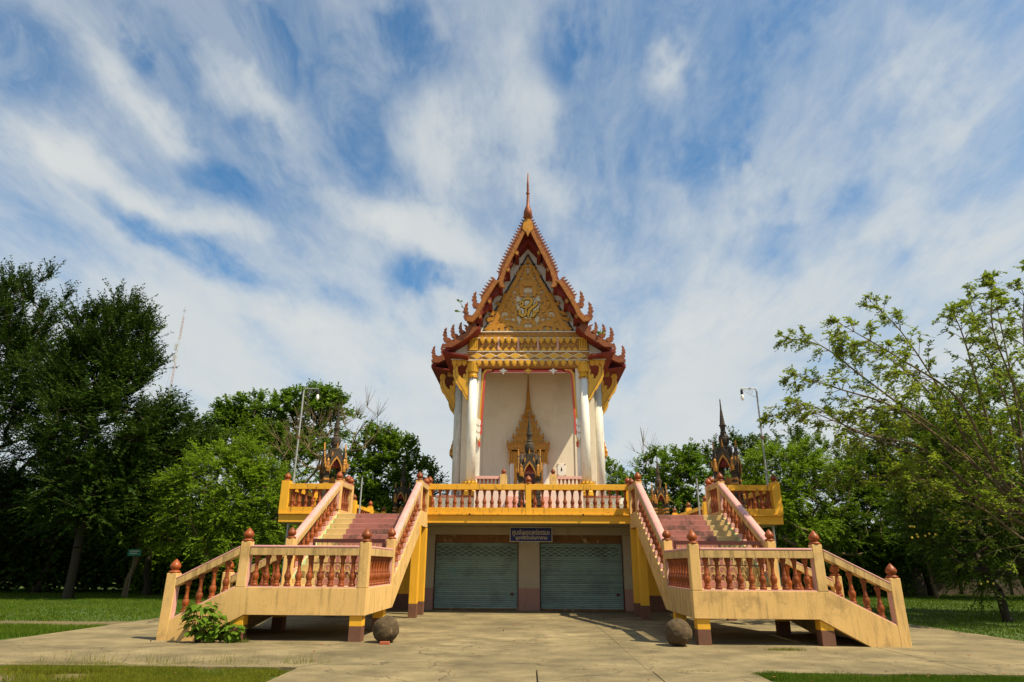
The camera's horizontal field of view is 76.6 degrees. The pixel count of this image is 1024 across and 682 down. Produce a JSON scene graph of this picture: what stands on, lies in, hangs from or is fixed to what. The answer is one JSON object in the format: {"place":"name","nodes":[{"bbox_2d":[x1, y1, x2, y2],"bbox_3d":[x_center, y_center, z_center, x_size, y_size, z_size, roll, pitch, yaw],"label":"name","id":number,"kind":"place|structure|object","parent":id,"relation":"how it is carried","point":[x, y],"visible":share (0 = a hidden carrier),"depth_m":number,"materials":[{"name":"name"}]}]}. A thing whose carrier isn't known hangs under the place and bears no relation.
{"place":"outdoors","nodes":[
{"label":"outdoors","id":0,"kind":"place"},
{"bbox_2d":[0,622,108,638],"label":"grass","id":1,"kind":"structure","parent":0,"point":[11,630],"depth_m":16.49,"materials":[{"name":"green plant"}]},
{"bbox_2d":[0,583,216,621],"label":"lawn","id":2,"kind":"structure","parent":0,"point":[139,619],"depth_m":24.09,"materials":[{"name":"plant"}]},
{"bbox_2d":[0,255,110,545],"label":"tamarind tree","id":3,"kind":"object","parent":2,"relation":"on","point":[23,334],"visible":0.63,"depth_m":37.70,"materials":[{"name":"green plant"}]},
{"bbox_2d":[0,455,185,592],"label":"dark tree","id":4,"kind":"object","parent":2,"relation":"on","point":[39,583],"visible":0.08,"depth_m":37.00,"materials":[{"name":"green plant"}]},
{"bbox_2d":[0,278,211,598],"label":"tamarind tree","id":5,"kind":"object","parent":2,"relation":"on","point":[70,389],"visible":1,"depth_m":32.55,"materials":[{"name":"green plant"}]},
{"bbox_2d":[0,510,255,593],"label":"undergrowth","id":6,"kind":"object","parent":2,"relation":"on","point":[26,566],"visible":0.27,"depth_m":37.31,"materials":[{"name":"green plant"}]},
{"bbox_2d":[126,549,141,596],"bbox_3d":[-19.363,11.797,32.952,0.700,2.330,0.101,0,-19,1],"label":"tree sign","id":7,"kind":"object","parent":2,"relation":"on","point":[132,552],"visible":0.89,"depth_m":33.21,"materials":[{"name":"green metal"}]},
{"bbox_2d":[65,395,232,595],"bbox_3d":[-20.239,8.408,36.724,7.814,11.211,6.060,0,-19,1],"label":"dark tree","id":8,"kind":"object","parent":2,"relation":"on","point":[207,426],"visible":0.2,"depth_m":36.21,"materials":[{"name":"green plant"}]},
{"bbox_2d":[100,425,203,596],"bbox_3d":[-18.902,8.906,34.547,4.947,8.860,4.376,15,-24,-37],"label":"slim tree","id":9,"kind":"object","parent":2,"relation":"on","point":[135,565],"visible":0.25,"depth_m":33.73,"materials":[{"name":"green plant"}]},
{"bbox_2d":[121,432,306,595],"bbox_3d":[-15.079,8.671,33.291,9.081,8.532,6.890,0,-19,1],"label":"feathery tree","id":10,"kind":"object","parent":2,"relation":"on","point":[249,469],"visible":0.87,"depth_m":32.52,"materials":[{"name":"green plant"}]},
{"bbox_2d":[129,527,306,594],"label":"undergrowth","id":11,"kind":"object","parent":2,"relation":"on","point":[156,574],"visible":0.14,"depth_m":36.04,"materials":[{"name":"green plant"}]},
{"bbox_2d":[185,410,334,549],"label":"bushy tree","id":12,"kind":"object","parent":2,"relation":"on","point":[307,455],"visible":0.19,"depth_m":45.41,"materials":[{"name":"green plant"}]},
{"bbox_2d":[198,378,356,511],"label":"rain tree","id":13,"kind":"object","parent":2,"relation":"on","point":[288,396],"visible":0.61,"depth_m":52.77,"materials":[{"name":"green plant"}]},
{"bbox_2d":[259,389,396,535],"bbox_3d":[-10.918,8.473,37.872,7.798,11.954,5.724,0,-19,1],"label":"bare tree","id":14,"kind":"object","parent":2,"relation":"on","point":[310,442],"visible":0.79,"depth_m":38.55,"materials":[{"name":"green plant"}]},
{"bbox_2d":[312,419,433,513],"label":"bushy tree","id":15,"kind":"object","parent":2,"relation":"on","point":[376,491],"visible":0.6,"depth_m":41.03,"materials":[{"name":"green plant"}]},
{"bbox_2d":[0,576,537,681],"bbox_3d":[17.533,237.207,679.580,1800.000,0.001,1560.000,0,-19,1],"label":"ground","id":16,"kind":"structure","parent":0,"point":[71,622],"depth_m":18.95,"materials":[{"name":"green plant"}]},
{"bbox_2d":[0,666,120,681],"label":"grass","id":17,"kind":"structure","parent":16,"relation":"on","point":[21,675],"depth_m":9.80,"materials":[{"name":"green plant"}]},
{"bbox_2d":[3,659,295,664],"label":"grass","id":18,"kind":"structure","parent":16,"relation":"on","point":[119,661],"depth_m":11.00,"materials":[{"name":"green plant"}]},
{"bbox_2d":[15,500,301,584],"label":"distant wood","id":19,"kind":"object","parent":16,"relation":"on","point":[179,538],"visible":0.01,"depth_m":49.24,"materials":[{"name":"green plant"}]},
{"bbox_2d":[166,306,194,408],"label":"radio mast","id":20,"kind":"object","parent":16,"relation":"on","point":[175,348],"visible":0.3,"depth_m":219.79,"materials":[{"name":"white metal"}]},
{"bbox_2d":[38,645,334,664],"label":"weeds","id":21,"kind":"object","parent":16,"relation":"on","point":[310,661],"visible":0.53,"depth_m":11.16,"materials":[{"name":"green plant"}]},
{"bbox_2d":[226,638,249,642],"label":"weeds","id":22,"kind":"object","parent":16,"relation":"on","point":[243,640],"visible":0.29,"depth_m":14.03,"materials":[{"name":"green plant"}]},
{"bbox_2d":[380,453,450,506],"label":"bushy tree","id":23,"kind":"object","parent":16,"relation":"on","point":[431,472],"visible":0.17,"depth_m":46.33,"materials":[{"name":"green plant"}]},
{"bbox_2d":[197,478,968,537],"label":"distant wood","id":24,"kind":"object","parent":16,"relation":"on","point":[769,478],"visible":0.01,"depth_m":62.48,"materials":[{"name":"green plant"}]},
{"bbox_2d":[605,456,649,506],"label":"bushy tree","id":25,"kind":"object","parent":16,"relation":"on","point":[613,474],"visible":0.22,"depth_m":44.91,"materials":[{"name":"green plant"}]},
{"bbox_2d":[622,428,658,493],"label":"bare tree","id":26,"kind":"object","parent":16,"relation":"on","point":[643,452],"visible":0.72,"depth_m":44.59,"materials":[{"name":"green plant"}]},
{"bbox_2d":[156,471,429,641],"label":"staircase","id":27,"kind":"structure","parent":0,"point":[372,588],"depth_m":14.84,"materials":[{"name":"beige paint"}]},
{"bbox_2d":[312,539,384,578],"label":"gate","id":28,"kind":"structure","parent":27,"relation":"attached to","point":[351,541],"depth_m":17.86,"materials":[{"name":"red metal"}]},
{"bbox_2d":[0,609,1023,681],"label":"pavement","id":29,"kind":"structure","parent":0,"point":[735,651],"depth_m":12.89,"materials":[{"name":"concrete"}]},
{"bbox_2d":[178,601,247,642],"bbox_3d":[-6.467,6.109,14.019,1.488,0.898,0.648,0,-19,1],"label":"leafy bush","id":30,"kind":"object","parent":29,"relation":"on","point":[199,634],"visible":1,"depth_m":13.95,"materials":[{"name":"green plant"}]},
{"bbox_2d":[281,388,318,578],"bbox_3d":[-8.211,5.881,25.064,0.729,8.386,0.143,0,-19,1],"label":"street lamp","id":31,"kind":"object","parent":29,"relation":"on","point":[293,479],"visible":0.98,"depth_m":25.73,"materials":[{"name":"grey metal"}]},
{"bbox_2d":[380,641,389,644],"bbox_3d":[-2.700,6.409,13.761,0.200,0.060,0.100,0,-19,1],"label":"brick","id":32,"kind":"object","parent":29,"relation":"on","point":[384,642],"visible":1,"depth_m":13.72,"materials":[{"name":"orange brick"}]},
{"bbox_2d":[372,615,398,641],"bbox_3d":[-2.762,6.317,14.215,0.579,0.576,0.586,0,-19,1],"label":"stone ball","id":33,"kind":"object","parent":29,"relation":"on","point":[385,628],"visible":0.85,"depth_m":14.02,"materials":[{"name":"brown stone"}]},
{"bbox_2d":[25,620,1008,680],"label":"fallen leaves","id":34,"kind":"object","parent":29,"relation":"on","point":[528,658],"visible":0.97,"depth_m":11.73,"materials":[{"name":"brown plant"}]},
{"bbox_2d":[278,473,783,611],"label":"terrace building","id":35,"kind":"structure","parent":29,"relation":"on","point":[476,559],"depth_m":24.86,"materials":[{"name":"yellow paint"}]},
{"bbox_2d":[314,403,348,506],"bbox_3d":[-7.147,4.750,26.063,1.077,4.632,1.077,10,-21,-26],"label":"shrine","id":36,"kind":"object","parent":35,"relation":"on","point":[335,458],"visible":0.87,"depth_m":25.75,"materials":[{"name":"gold metal"}]},
{"bbox_2d":[359,475,362,513],"bbox_3d":[-6.995,7.338,29.926,0.092,2.270,0.092,0,-19,1],"label":"upright pipe","id":37,"kind":"object","parent":35,"relation":"on","point":[360,493],"visible":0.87,"depth_m":30.00,"materials":[{"name":"white metal"}]},
{"bbox_2d":[392,454,410,513],"bbox_3d":[-6.568,9.130,38.822,1.095,4.711,1.095,0,-19,1],"label":"shrine","id":38,"kind":"object","parent":35,"relation":"on","point":[402,493],"visible":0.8,"depth_m":38.48,"materials":[{"name":"black stone"}]},
{"bbox_2d":[431,173,625,507],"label":"temple","id":39,"kind":"structure","parent":35,"relation":"on","point":[515,352],"depth_m":35.48,"materials":[{"name":"white paint"}]},
{"bbox_2d":[449,441,452,457],"bbox_3d":[-3.492,6.933,39.187,0.360,4.900,2.014,0,-19,1],"label":"window","id":40,"kind":"structure","parent":39,"relation":"in","point":[451,449],"depth_m":38.33,"materials":[{"name":"gold metal"}]},
{"bbox_2d":[507,374,549,490],"bbox_3d":[0.923,5.247,36.709,2.440,7.480,0.610,0,-19,1],"label":"door","id":41,"kind":"structure","parent":39,"relation":"in","point":[519,441],"depth_m":36.25,"materials":[{"name":"gold metal"}]},
{"bbox_2d":[604,441,607,458],"bbox_3d":[5.465,6.914,38.962,0.360,4.900,2.014,0,-19,1],"label":"window","id":42,"kind":"structure","parent":39,"relation":"in","point":[605,450],"depth_m":38.30,"materials":[{"name":"gold metal"}]},
{"bbox_2d":[516,410,542,507],"bbox_3d":[0.740,5.220,27.391,1.179,4.711,1.179,0,-19,1],"label":"shrine","id":43,"kind":"object","parent":35,"relation":"on","point":[529,463],"visible":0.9,"depth_m":26.95,"materials":[{"name":"black stone"}]},
{"bbox_2d":[510,527,551,543],"bbox_3d":[0.743,7.542,25.341,1.660,0.740,0.092,0,-19,1],"label":"sign","id":44,"kind":"object","parent":35,"relation":"attached to","point":[530,534],"visible":0.99,"depth_m":25.29,"materials":[{"name":"blue metal"}]},
{"bbox_2d":[649,455,669,514],"bbox_3d":[8.727,9.098,38.439,1.095,4.711,1.095,0,-19,1],"label":"shrine","id":45,"kind":"object","parent":35,"relation":"on","point":[659,493],"visible":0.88,"depth_m":38.09,"materials":[{"name":"gold metal"}]},
{"bbox_2d":[695,476,700,514],"bbox_3d":[8.501,7.306,29.538,0.092,2.270,0.092,0,-19,1],"label":"upright pipe","id":46,"kind":"object","parent":35,"relation":"on","point":[696,477],"visible":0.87,"depth_m":29.62,"materials":[{"name":"white metal"}]},
{"bbox_2d":[710,399,745,508],"bbox_3d":[8.469,4.630,25.702,1.120,4.815,1.120,-10,-22,28],"label":"shrine","id":47,"kind":"object","parent":35,"relation":"on","point":[724,457],"visible":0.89,"depth_m":25.38,"materials":[{"name":"black stone"}]},
{"bbox_2d":[665,618,692,645],"bbox_3d":[3.581,6.271,13.957,0.584,0.572,0.582,0,-19,1],"label":"stone ball","id":48,"kind":"object","parent":29,"relation":"on","point":[678,631],"visible":1,"depth_m":13.76,"materials":[{"name":"stone"}]},
{"bbox_2d":[740,388,780,584],"bbox_3d":[9.465,5.844,24.620,0.729,8.386,0.143,0,-19,1],"label":"street lamp","id":49,"kind":"object","parent":29,"relation":"on","point":[761,438],"visible":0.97,"depth_m":25.23,"materials":[{"name":"grey metal"}]},
{"bbox_2d":[765,646,805,650],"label":"weeds","id":50,"kind":"object","parent":29,"relation":"on","point":[787,648],"visible":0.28,"depth_m":13.28,"materials":[{"name":"green plant"}]},
{"bbox_2d":[0,0,1023,526],"label":"sky","id":51,"kind":"structure","parent":0,"point":[319,186],"materials":[{"name":"blue"}]},
{"bbox_2d":[620,437,725,514],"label":"bushy tree","id":52,"kind":"object","parent":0,"point":[690,457],"visible":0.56,"depth_m":42.49,"materials":[{"name":"green plant"}]},
{"bbox_2d":[628,472,911,646],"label":"staircase","id":53,"kind":"structure","parent":0,"point":[823,612],"depth_m":14.54,"materials":[{"name":"beige paint"}]},
{"bbox_2d":[673,541,764,580],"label":"gate","id":54,"kind":"structure","parent":53,"relation":"attached to","point":[722,543],"depth_m":17.61,"materials":[{"name":"red metal"}]},
{"bbox_2d":[844,593,1023,640],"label":"lawn","id":55,"kind":"structure","parent":0,"point":[888,617],"depth_m":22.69,"materials":[{"name":"plant"}]},
{"bbox_2d":[695,424,812,531],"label":"dark tree","id":56,"kind":"object","parent":55,"relation":"on","point":[741,442],"visible":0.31,"depth_m":48.94,"materials":[{"name":"green plant"}]},
{"bbox_2d":[701,431,851,586],"bbox_3d":[15.818,10.050,38.357,8.856,9.616,6.078,0,-19,1],"label":"feathery tree","id":57,"kind":"object","parent":55,"relation":"on","point":[801,488],"visible":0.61,"depth_m":38.24,"materials":[{"name":"green plant"}]},
{"bbox_2d":[670,503,972,548],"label":"distant wood","id":58,"kind":"object","parent":55,"relation":"on","point":[810,532],"visible":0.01,"depth_m":50.78,"materials":[{"name":"green plant"}]},
{"bbox_2d":[766,433,915,589],"bbox_3d":[19.164,10.544,40.339,10.233,10.040,6.399,0,-19,1],"label":"feathery tree","id":59,"kind":"object","parent":55,"relation":"on","point":[885,537],"visible":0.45,"depth_m":39.22,"materials":[{"name":"green plant"}]},
{"bbox_2d":[778,526,921,595],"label":"undergrowth","id":60,"kind":"object","parent":55,"relation":"on","point":[873,569],"visible":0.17,"depth_m":40.48,"materials":[{"name":"green plant"}]},
{"bbox_2d":[755,259,1023,577],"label":"leaning tree","id":61,"kind":"object","parent":55,"relation":"on","point":[1009,493],"visible":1,"depth_m":20.86,"materials":[{"name":"green plant"}]},
{"bbox_2d":[844,508,938,597],"bbox_3d":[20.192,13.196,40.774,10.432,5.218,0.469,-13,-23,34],"label":"tree","id":62,"kind":"object","parent":55,"relation":"on","point":[935,591],"visible":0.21,"depth_m":37.44,"materials":[{"name":"brown plant"}]},
{"bbox_2d":[826,400,998,595],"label":"dark tree","id":63,"kind":"object","parent":55,"relation":"on","point":[869,459],"visible":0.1,"depth_m":41.31,"materials":[{"name":"green plant"}]},
{"bbox_2d":[827,532,1002,568],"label":"undergrowth","id":64,"kind":"object","parent":55,"relation":"on","point":[914,563],"visible":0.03,"depth_m":44.73,"materials":[{"name":"green plant"}]},
{"bbox_2d":[842,568,1023,595],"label":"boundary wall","id":65,"kind":"structure","parent":55,"relation":"on","point":[923,588],"depth_m":42.26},
{"bbox_2d":[873,482,1023,621],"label":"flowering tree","id":66,"kind":"object","parent":55,"relation":"on","point":[987,574],"visible":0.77,"depth_m":21.77,"materials":[{"name":"green plant"}]},
{"bbox_2d":[873,363,1023,588],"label":"dark tree","id":67,"kind":"object","parent":55,"relation":"on","point":[954,433],"visible":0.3,"depth_m":24.94,"materials":[{"name":"green plant"}]},
{"bbox_2d":[902,398,1023,596],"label":"dark tree","id":68,"kind":"object","parent":55,"relation":"on","point":[1016,453],"visible":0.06,"depth_m":37.54,"materials":[{"name":"green plant"}]},
{"label":"lawn","id":69,"kind":"structure","parent":0,"visible":0},
{"bbox_2d":[0,660,290,681],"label":"grass","id":70,"kind":"structure","parent":69,"relation":"on","point":[136,673],"depth_m":10.17,"materials":[{"name":"green plant"}]},
{"label":"lawn","id":71,"kind":"structure","parent":0,"visible":0},
{"bbox_2d":[751,670,1023,681],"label":"grass","id":72,"kind":"structure","parent":71,"relation":"on","point":[780,676],"depth_m":10.01,"materials":[{"name":"green plant"}]}
]}

